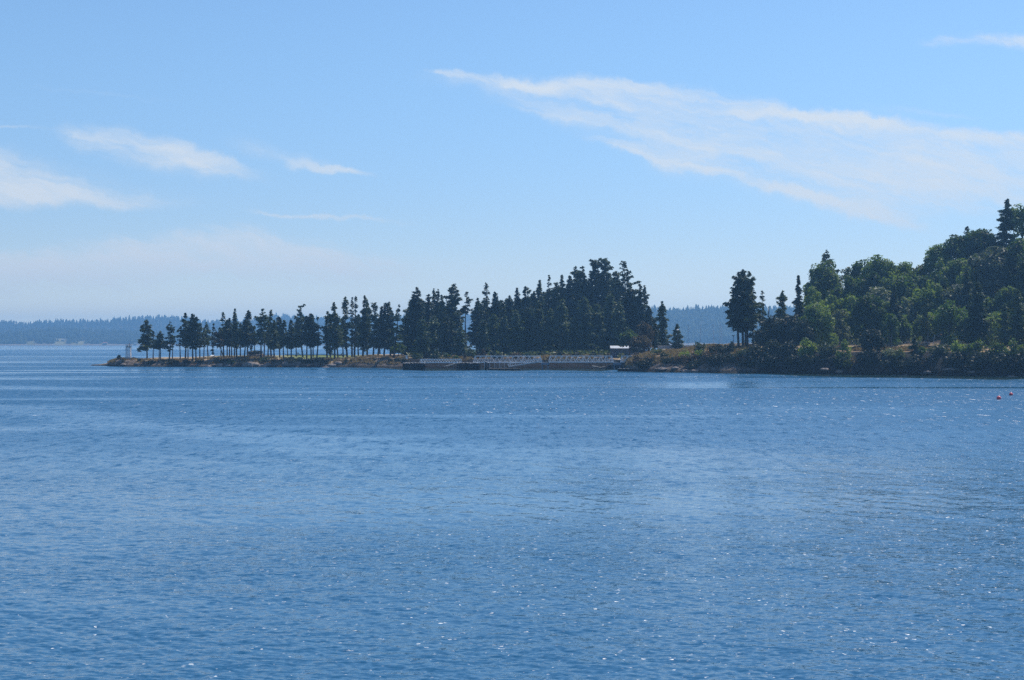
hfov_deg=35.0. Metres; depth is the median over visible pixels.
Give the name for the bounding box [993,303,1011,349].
fir tree
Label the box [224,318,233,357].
fir tree
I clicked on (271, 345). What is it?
fir tree
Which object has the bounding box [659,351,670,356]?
shrub
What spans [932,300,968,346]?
broadleaf tree
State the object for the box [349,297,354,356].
fir tree
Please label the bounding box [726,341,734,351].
shrub
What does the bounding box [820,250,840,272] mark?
fir tree
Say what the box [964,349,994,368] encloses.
shrub
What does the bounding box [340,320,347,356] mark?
fir tree
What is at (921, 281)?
broadleaf tree
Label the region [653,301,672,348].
fir tree
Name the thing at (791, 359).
shrub
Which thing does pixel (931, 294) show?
broadleaf tree
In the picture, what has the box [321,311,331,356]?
fir tree
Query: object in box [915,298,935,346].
fir tree
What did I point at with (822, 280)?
broadleaf tree
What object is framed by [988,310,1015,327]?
broadleaf tree
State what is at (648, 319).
fir tree
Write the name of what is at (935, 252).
broadleaf tree
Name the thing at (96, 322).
ridge forest
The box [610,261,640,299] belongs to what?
fir tree
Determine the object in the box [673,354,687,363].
shrub
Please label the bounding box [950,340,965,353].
shrub
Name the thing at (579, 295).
fir tree
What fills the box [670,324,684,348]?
fir tree
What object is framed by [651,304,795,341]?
bay shore forest
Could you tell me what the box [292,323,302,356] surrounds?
fir tree
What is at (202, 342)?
fir tree
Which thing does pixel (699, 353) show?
shrub
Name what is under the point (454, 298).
fir tree
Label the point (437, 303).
fir tree
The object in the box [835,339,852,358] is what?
shrub
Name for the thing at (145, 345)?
fir tree
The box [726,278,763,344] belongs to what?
fir tree
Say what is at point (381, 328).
fir tree
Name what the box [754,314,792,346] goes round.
broadleaf tree
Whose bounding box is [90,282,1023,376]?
ground
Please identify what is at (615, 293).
fir tree
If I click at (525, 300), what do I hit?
fir tree
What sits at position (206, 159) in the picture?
sky
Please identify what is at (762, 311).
fir tree
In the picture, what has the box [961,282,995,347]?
fir tree
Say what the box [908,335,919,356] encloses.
fir tree
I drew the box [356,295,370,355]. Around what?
fir tree
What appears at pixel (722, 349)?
shrub
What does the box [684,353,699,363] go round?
shrub
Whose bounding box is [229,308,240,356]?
fir tree
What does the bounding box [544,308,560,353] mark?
fir tree
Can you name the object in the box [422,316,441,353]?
fir tree
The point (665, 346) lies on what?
concrete wall
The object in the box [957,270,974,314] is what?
fir tree
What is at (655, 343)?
fir tree
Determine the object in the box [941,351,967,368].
shrub
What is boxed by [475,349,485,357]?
shrub
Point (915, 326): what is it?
broadleaf tree
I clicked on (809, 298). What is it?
broadleaf tree
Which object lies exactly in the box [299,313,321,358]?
fir tree
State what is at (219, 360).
shrub
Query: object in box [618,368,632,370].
dock
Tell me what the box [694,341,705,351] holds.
shrub
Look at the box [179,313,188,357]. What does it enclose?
fir tree
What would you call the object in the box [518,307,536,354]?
fir tree
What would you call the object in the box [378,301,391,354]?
fir tree
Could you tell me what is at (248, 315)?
fir tree
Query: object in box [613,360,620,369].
pier
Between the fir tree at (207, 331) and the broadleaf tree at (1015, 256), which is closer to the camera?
the broadleaf tree at (1015, 256)
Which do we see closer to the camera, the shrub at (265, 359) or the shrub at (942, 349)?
the shrub at (942, 349)
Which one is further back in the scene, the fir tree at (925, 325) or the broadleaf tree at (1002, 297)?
the broadleaf tree at (1002, 297)
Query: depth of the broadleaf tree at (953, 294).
496.32 m
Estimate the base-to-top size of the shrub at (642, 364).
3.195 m
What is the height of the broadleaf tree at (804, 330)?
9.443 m
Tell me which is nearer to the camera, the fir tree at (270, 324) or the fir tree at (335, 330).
the fir tree at (335, 330)
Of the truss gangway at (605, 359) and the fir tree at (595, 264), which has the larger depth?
the fir tree at (595, 264)
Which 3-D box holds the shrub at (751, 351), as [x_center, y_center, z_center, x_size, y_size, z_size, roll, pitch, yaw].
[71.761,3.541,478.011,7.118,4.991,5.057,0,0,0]
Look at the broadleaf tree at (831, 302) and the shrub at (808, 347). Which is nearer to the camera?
the shrub at (808, 347)
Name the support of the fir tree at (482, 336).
on the ground at (935, 367)
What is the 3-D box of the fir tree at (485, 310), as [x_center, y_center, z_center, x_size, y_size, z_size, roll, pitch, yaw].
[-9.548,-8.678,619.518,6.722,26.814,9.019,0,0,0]
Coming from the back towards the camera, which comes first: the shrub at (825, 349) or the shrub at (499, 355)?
the shrub at (499, 355)
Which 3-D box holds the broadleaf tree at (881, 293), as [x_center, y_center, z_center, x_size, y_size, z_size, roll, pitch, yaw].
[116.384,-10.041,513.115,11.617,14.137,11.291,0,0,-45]
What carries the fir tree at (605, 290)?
on the ground at (935, 367)
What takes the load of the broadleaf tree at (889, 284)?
on the ground at (935, 367)
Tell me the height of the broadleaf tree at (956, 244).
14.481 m
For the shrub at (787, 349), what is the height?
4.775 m
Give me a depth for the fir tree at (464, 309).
606.17 m
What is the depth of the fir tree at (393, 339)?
581.99 m
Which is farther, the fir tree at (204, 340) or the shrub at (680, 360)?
the fir tree at (204, 340)
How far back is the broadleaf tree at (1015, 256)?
506.60 m
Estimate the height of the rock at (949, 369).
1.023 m
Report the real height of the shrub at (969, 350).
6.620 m
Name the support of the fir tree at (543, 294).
on the ground at (935, 367)
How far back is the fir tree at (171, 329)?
608.27 m
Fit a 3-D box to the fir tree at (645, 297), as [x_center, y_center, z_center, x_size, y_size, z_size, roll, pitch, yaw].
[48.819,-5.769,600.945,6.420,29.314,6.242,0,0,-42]
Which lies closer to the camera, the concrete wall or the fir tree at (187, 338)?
the concrete wall
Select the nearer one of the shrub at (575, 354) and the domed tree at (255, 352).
the shrub at (575, 354)
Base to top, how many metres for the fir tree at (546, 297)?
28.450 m
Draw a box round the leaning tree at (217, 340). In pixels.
[210,331,224,355]
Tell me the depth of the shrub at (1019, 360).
426.76 m
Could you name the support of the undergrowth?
on the ground at (935, 367)
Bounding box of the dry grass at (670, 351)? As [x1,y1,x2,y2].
[107,343,963,366]
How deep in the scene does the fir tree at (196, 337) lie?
602.28 m
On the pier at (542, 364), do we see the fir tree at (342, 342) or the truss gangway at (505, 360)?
the truss gangway at (505, 360)
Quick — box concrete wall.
[657,345,692,348]
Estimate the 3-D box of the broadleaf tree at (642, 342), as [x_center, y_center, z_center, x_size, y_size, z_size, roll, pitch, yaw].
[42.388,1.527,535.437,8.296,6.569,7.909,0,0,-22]
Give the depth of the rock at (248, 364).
590.72 m
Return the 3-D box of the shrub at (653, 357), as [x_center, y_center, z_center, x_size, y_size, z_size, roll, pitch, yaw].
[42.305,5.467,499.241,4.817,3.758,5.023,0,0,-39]
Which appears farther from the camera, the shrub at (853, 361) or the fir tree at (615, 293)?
the fir tree at (615, 293)
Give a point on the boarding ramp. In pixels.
(525, 363)
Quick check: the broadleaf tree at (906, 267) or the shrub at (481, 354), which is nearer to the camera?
the broadleaf tree at (906, 267)
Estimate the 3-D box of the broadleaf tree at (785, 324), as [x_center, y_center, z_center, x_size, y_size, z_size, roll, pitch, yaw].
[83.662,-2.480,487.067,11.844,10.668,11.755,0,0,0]
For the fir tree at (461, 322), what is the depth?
689.76 m
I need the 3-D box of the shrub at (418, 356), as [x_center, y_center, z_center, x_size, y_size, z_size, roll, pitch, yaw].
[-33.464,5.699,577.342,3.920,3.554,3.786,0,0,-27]
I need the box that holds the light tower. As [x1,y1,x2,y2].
[125,340,131,358]
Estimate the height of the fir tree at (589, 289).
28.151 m
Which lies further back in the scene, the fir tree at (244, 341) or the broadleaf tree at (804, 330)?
the fir tree at (244, 341)
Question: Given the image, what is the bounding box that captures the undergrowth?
[406,285,1023,358]
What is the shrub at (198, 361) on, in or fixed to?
on the ground at (935, 367)
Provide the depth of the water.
80.81 m
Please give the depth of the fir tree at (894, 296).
486.62 m
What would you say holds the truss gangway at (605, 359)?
on the pier at (542, 364)
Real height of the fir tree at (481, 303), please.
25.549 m
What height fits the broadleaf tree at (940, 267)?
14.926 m
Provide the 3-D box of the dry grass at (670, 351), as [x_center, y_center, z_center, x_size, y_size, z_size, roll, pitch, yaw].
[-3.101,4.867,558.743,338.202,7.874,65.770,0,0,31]
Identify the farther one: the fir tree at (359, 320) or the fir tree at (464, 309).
the fir tree at (359, 320)
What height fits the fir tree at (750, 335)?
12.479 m
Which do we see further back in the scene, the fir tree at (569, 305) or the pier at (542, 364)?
the fir tree at (569, 305)
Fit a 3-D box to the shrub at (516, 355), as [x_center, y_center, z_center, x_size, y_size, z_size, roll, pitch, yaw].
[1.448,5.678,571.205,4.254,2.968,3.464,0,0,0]
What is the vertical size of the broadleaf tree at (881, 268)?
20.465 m
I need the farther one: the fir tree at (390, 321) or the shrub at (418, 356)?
the fir tree at (390, 321)
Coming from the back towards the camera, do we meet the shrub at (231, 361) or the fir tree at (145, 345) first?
the fir tree at (145, 345)
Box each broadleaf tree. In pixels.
[389,343,406,355]
[617,330,637,354]
[629,335,653,353]
[635,321,654,351]
[751,327,775,347]
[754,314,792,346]
[772,314,801,344]
[790,319,816,345]
[797,302,838,348]
[800,286,822,327]
[802,260,843,304]
[819,294,846,332]
[821,286,843,302]
[831,309,850,344]
[834,293,858,330]
[838,275,861,302]
[839,267,850,287]
[841,310,862,337]
[849,259,868,296]
[850,293,888,338]
[855,254,896,292]
[856,271,882,298]
[867,286,898,303]
[870,301,893,329]
[879,275,902,312]
[879,313,902,345]
[892,263,907,302]
[892,315,912,341]
[895,275,919,312]
[896,261,922,278]
[898,296,917,330]
[901,295,930,323]
[908,274,928,292]
[911,265,924,278]
[912,288,922,318]
[912,312,937,343]
[919,280,945,315]
[921,243,952,279]
[923,275,948,310]
[930,257,954,288]
[931,309,953,334]
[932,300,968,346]
[939,284,971,318]
[943,234,978,266]
[944,257,966,286]
[956,264,988,293]
[960,228,994,256]
[960,296,994,318]
[963,246,1017,293]
[977,234,1004,255]
[983,316,1009,346]
[986,286,1023,312]
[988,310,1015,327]
[999,239,1023,288]
[1006,238,1023,272]
[1008,203,1023,243]
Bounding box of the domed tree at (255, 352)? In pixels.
[246,350,262,354]
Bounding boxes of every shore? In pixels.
[0,331,469,344]
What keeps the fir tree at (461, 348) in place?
on the ground at (935, 367)
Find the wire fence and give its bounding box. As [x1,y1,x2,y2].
[837,342,987,347]
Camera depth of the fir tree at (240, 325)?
631.78 m
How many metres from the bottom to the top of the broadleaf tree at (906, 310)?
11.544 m
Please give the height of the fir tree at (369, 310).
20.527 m
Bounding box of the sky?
[0,0,1023,323]
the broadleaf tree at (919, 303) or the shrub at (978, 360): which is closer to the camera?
the shrub at (978, 360)
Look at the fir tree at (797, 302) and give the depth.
506.59 m
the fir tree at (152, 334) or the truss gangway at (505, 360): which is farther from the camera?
the fir tree at (152, 334)
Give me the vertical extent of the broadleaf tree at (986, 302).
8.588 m
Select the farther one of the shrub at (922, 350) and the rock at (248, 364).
the rock at (248, 364)
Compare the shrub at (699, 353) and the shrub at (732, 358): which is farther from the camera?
the shrub at (699, 353)
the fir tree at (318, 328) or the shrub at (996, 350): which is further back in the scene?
the fir tree at (318, 328)
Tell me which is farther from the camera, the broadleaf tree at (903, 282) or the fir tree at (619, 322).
the fir tree at (619, 322)
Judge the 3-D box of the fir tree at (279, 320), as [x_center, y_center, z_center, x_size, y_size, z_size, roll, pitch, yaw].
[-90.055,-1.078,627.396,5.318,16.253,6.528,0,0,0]
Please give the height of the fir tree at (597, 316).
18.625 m
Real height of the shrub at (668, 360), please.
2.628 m
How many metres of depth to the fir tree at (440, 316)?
613.07 m
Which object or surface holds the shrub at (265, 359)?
on the ground at (935, 367)
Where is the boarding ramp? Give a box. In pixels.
[508,358,541,366]
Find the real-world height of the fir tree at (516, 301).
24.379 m
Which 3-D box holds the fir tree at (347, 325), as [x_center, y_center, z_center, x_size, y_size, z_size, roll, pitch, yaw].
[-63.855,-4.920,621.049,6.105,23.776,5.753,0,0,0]
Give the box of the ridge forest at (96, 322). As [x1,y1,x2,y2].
[0,313,544,336]
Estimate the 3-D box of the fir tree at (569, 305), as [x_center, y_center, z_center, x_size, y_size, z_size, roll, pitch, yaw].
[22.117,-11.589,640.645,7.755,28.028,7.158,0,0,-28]
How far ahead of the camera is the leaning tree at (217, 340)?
603.65 m
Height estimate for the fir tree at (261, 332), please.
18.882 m
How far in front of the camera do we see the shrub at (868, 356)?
450.33 m
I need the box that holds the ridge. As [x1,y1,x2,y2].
[1,315,472,334]
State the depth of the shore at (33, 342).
4828.27 m
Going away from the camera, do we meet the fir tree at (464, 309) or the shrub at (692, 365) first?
the shrub at (692, 365)
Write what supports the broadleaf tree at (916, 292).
on the ground at (935, 367)
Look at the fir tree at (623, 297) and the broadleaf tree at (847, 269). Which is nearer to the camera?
the broadleaf tree at (847, 269)
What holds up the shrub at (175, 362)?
on the ground at (935, 367)
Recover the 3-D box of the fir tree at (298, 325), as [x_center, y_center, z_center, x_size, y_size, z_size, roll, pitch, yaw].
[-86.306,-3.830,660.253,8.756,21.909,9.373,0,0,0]
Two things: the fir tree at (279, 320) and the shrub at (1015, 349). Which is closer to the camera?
the shrub at (1015, 349)
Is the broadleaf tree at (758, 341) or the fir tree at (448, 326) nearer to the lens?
the broadleaf tree at (758, 341)
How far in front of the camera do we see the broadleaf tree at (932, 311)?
486.52 m
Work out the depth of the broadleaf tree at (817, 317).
481.16 m
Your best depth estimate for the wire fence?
477.76 m
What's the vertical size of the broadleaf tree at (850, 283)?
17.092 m
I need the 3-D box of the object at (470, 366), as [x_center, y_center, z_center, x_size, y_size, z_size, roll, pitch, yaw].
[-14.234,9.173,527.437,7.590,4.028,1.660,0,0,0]
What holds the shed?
on the ground at (935, 367)
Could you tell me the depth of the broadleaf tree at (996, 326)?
462.80 m
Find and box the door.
[622,350,627,356]
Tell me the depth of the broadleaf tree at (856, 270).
553.97 m
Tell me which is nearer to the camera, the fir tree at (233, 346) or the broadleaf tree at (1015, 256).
the broadleaf tree at (1015, 256)
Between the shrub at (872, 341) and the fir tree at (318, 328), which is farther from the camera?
the fir tree at (318, 328)
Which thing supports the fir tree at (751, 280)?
on the ground at (935, 367)
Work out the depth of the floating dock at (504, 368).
527.42 m
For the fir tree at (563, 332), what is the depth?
594.36 m
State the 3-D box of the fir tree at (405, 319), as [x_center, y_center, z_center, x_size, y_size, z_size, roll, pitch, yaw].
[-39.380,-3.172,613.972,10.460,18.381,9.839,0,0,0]
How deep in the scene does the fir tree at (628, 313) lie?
600.65 m
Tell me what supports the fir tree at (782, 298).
on the ground at (935, 367)
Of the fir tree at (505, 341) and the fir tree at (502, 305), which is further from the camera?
the fir tree at (502, 305)
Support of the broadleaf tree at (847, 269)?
on the ground at (935, 367)
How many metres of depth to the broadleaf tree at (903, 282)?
526.47 m
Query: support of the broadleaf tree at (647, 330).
on the ground at (935, 367)
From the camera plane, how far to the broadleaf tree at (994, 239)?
544.54 m
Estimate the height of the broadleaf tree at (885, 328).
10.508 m
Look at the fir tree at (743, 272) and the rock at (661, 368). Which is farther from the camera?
the fir tree at (743, 272)
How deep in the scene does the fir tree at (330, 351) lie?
598.70 m
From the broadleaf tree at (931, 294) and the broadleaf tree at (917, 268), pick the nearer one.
the broadleaf tree at (931, 294)
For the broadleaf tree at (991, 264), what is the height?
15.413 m
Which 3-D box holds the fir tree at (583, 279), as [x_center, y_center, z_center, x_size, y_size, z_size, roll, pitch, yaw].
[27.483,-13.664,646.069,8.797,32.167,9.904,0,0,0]
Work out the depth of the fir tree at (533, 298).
633.95 m
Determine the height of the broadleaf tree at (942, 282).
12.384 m
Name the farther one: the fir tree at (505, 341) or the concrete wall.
the fir tree at (505, 341)
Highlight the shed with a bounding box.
[610,346,633,357]
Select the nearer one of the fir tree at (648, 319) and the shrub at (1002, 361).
the shrub at (1002, 361)
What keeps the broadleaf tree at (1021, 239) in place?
on the ground at (935, 367)
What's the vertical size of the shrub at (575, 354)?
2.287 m
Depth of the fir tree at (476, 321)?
615.28 m
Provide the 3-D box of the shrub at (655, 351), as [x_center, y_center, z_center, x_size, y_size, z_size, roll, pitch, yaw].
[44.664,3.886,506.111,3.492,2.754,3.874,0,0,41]
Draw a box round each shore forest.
[0,326,471,344]
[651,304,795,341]
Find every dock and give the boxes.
[489,368,519,369]
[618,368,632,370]
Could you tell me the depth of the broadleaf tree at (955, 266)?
527.07 m
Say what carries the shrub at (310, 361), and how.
on the ground at (935, 367)
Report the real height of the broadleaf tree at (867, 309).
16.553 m
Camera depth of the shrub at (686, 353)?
494.60 m
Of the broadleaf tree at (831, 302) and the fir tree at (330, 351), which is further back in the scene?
the fir tree at (330, 351)
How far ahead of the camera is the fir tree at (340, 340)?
597.19 m
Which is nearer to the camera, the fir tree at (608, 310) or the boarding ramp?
the boarding ramp
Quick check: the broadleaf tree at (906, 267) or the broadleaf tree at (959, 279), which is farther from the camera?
the broadleaf tree at (906, 267)
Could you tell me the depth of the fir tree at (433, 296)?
628.80 m
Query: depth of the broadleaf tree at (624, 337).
554.20 m
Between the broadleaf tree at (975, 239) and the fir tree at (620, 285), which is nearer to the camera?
the broadleaf tree at (975, 239)
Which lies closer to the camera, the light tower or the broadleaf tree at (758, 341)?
the broadleaf tree at (758, 341)
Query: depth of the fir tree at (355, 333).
623.42 m
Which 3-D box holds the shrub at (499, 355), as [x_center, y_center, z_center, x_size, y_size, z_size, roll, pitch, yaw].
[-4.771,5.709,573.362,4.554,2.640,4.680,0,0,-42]
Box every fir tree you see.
[136,319,152,357]
[150,330,170,359]
[151,331,155,358]
[164,321,176,358]
[175,326,183,358]
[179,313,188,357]
[181,313,199,359]
[188,316,201,359]
[196,323,207,357]
[201,327,209,356]
[202,322,210,356]
[209,323,215,356]
[218,312,227,356]
[221,320,231,355]
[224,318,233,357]
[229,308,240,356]
[231,317,236,355]
[238,319,253,356]
[238,322,243,355]
[241,310,252,355]
[248,325,259,355]
[251,308,269,357]
[262,321,269,355]
[265,309,274,355]
[265,320,279,356]
[274,316,285,357]
[278,320,287,357]
[283,320,297,356]
[289,304,305,356]
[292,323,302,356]
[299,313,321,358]
[299,316,309,358]
[314,317,322,357]
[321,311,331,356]
[327,302,343,358]
[327,322,332,356]
[329,323,344,357]
[340,296,352,356]
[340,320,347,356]
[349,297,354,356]
[350,296,359,356]
[350,314,360,355]
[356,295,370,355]
[358,303,371,355]
[368,302,381,354]
[375,306,385,354]
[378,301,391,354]
[381,308,397,354]
[389,304,403,357]
[397,308,413,354]
[401,287,427,355]
[410,319,434,355]
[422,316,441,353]
[423,294,433,345]
[429,288,439,349]
[431,289,439,349]
[435,295,445,349]
[438,316,456,354]
[439,284,464,336]
[446,302,469,346]
[450,325,468,355]
[459,292,473,344]
[466,298,482,351]
[467,301,489,344]
[471,320,492,354]
[481,282,490,324]
[486,291,502,345]
[498,316,514,354]
[499,300,509,346]
[500,295,513,347]
[511,288,524,328]
[518,286,535,333]
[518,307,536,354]
[527,291,537,315]
[531,300,549,354]
[534,280,546,336]
[540,290,553,338]
[543,275,552,328]
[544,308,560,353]
[550,282,561,329]
[553,299,570,351]
[557,274,572,328]
[563,275,575,334]
[570,266,584,330]
[578,266,588,316]
[584,277,599,328]
[586,304,609,351]
[588,258,605,310]
[596,258,613,334]
[602,294,616,351]
[609,271,622,314]
[609,302,629,345]
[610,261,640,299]
[616,288,639,344]
[617,292,636,315]
[631,284,647,349]
[637,306,656,341]
[640,285,649,318]
[650,320,660,349]
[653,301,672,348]
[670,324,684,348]
[722,272,751,346]
[724,269,758,344]
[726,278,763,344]
[733,271,763,346]
[748,312,757,344]
[756,291,767,329]
[774,290,791,339]
[791,275,805,344]
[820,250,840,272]
[886,287,905,342]
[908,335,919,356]
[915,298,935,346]
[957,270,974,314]
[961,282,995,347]
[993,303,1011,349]
[994,198,1016,249]
[1005,290,1023,346]
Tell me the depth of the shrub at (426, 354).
581.58 m
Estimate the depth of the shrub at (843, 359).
455.92 m
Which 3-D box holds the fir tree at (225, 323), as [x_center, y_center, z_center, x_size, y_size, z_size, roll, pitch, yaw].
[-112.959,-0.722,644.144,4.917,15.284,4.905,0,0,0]
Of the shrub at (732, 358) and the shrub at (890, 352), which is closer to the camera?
the shrub at (890, 352)
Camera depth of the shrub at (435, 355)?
576.48 m
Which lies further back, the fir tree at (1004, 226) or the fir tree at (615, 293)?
the fir tree at (615, 293)
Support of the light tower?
on the ground at (935, 367)
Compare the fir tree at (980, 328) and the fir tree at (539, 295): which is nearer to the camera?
the fir tree at (980, 328)
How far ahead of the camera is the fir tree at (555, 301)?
638.08 m
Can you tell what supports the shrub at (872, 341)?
on the ground at (935, 367)
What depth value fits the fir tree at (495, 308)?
615.10 m
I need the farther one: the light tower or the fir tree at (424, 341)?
the light tower
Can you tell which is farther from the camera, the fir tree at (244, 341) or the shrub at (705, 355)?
the fir tree at (244, 341)
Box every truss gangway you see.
[420,359,461,362]
[473,356,541,362]
[548,356,613,362]
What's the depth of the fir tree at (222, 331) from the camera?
605.82 m
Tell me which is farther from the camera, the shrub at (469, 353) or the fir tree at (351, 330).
the fir tree at (351, 330)
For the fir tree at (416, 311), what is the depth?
600.92 m
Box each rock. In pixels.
[243,362,253,366]
[655,367,666,370]
[942,368,954,370]
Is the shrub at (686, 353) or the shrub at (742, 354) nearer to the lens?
the shrub at (742, 354)
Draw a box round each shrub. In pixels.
[167,359,178,364]
[192,359,203,363]
[215,358,230,363]
[226,359,237,363]
[259,357,270,361]
[301,358,317,363]
[412,351,423,358]
[423,350,429,357]
[430,350,439,358]
[466,347,476,357]
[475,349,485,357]
[491,352,504,357]
[511,352,521,357]
[524,351,534,357]
[570,352,581,356]
[628,353,642,365]
[634,359,651,368]
[639,352,656,360]
[650,348,662,354]
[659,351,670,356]
[660,357,675,363]
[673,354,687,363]
[678,348,689,356]
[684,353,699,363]
[686,360,701,368]
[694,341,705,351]
[694,350,704,357]
[701,348,721,363]
[707,344,728,354]
[724,350,743,362]
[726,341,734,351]
[735,348,746,356]
[744,344,760,357]
[775,341,799,356]
[783,354,798,365]
[797,337,816,356]
[816,341,837,355]
[834,354,852,368]
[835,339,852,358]
[851,356,857,364]
[856,348,889,364]
[857,328,886,351]
[880,348,896,357]
[892,347,904,358]
[917,346,928,353]
[926,343,950,354]
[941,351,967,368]
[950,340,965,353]
[961,337,986,358]
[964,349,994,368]
[985,342,1006,356]
[988,352,1016,368]
[1003,338,1023,356]
[1006,351,1023,370]
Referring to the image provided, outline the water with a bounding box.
[0,345,1023,679]
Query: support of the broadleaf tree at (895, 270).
on the ground at (935, 367)
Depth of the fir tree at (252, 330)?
602.51 m
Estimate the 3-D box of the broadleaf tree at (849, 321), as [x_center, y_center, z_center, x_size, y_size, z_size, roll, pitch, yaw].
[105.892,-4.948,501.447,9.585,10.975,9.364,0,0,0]
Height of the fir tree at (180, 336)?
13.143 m
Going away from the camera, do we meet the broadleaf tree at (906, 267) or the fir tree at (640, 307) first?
the broadleaf tree at (906, 267)
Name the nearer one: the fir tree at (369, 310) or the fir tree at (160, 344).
the fir tree at (160, 344)
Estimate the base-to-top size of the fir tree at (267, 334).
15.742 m
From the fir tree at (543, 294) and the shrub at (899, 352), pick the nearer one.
the shrub at (899, 352)
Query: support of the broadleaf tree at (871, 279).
on the ground at (935, 367)
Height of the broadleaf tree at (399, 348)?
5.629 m
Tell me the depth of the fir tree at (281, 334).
594.17 m
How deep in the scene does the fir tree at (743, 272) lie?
501.67 m
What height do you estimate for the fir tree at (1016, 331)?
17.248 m
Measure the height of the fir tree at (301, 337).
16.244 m
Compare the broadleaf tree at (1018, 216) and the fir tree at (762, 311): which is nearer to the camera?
the fir tree at (762, 311)
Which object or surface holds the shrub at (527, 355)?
on the ground at (935, 367)
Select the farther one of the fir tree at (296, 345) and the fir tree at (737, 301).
the fir tree at (296, 345)
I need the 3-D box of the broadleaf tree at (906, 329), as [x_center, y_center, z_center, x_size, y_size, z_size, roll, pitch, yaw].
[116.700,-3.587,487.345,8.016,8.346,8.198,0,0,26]
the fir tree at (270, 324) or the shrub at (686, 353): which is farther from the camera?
the fir tree at (270, 324)
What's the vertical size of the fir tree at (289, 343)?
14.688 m
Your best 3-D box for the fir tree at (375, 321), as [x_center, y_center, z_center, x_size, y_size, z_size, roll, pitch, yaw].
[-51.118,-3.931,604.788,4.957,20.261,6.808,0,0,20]
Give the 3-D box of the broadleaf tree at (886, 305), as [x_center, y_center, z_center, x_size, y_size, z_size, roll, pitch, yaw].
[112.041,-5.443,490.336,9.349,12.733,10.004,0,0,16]
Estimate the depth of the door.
571.97 m
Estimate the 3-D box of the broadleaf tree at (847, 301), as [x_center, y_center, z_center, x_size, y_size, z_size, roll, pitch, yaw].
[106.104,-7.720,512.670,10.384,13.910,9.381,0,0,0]
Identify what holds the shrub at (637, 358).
on the ground at (935, 367)
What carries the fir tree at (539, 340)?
on the ground at (935, 367)
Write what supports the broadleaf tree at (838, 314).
on the ground at (935, 367)
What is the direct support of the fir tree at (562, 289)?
on the ground at (935, 367)
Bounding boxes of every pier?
[541,360,548,369]
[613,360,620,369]
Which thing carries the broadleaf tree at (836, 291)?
on the ground at (935, 367)
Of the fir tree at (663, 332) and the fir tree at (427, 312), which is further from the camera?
the fir tree at (427, 312)

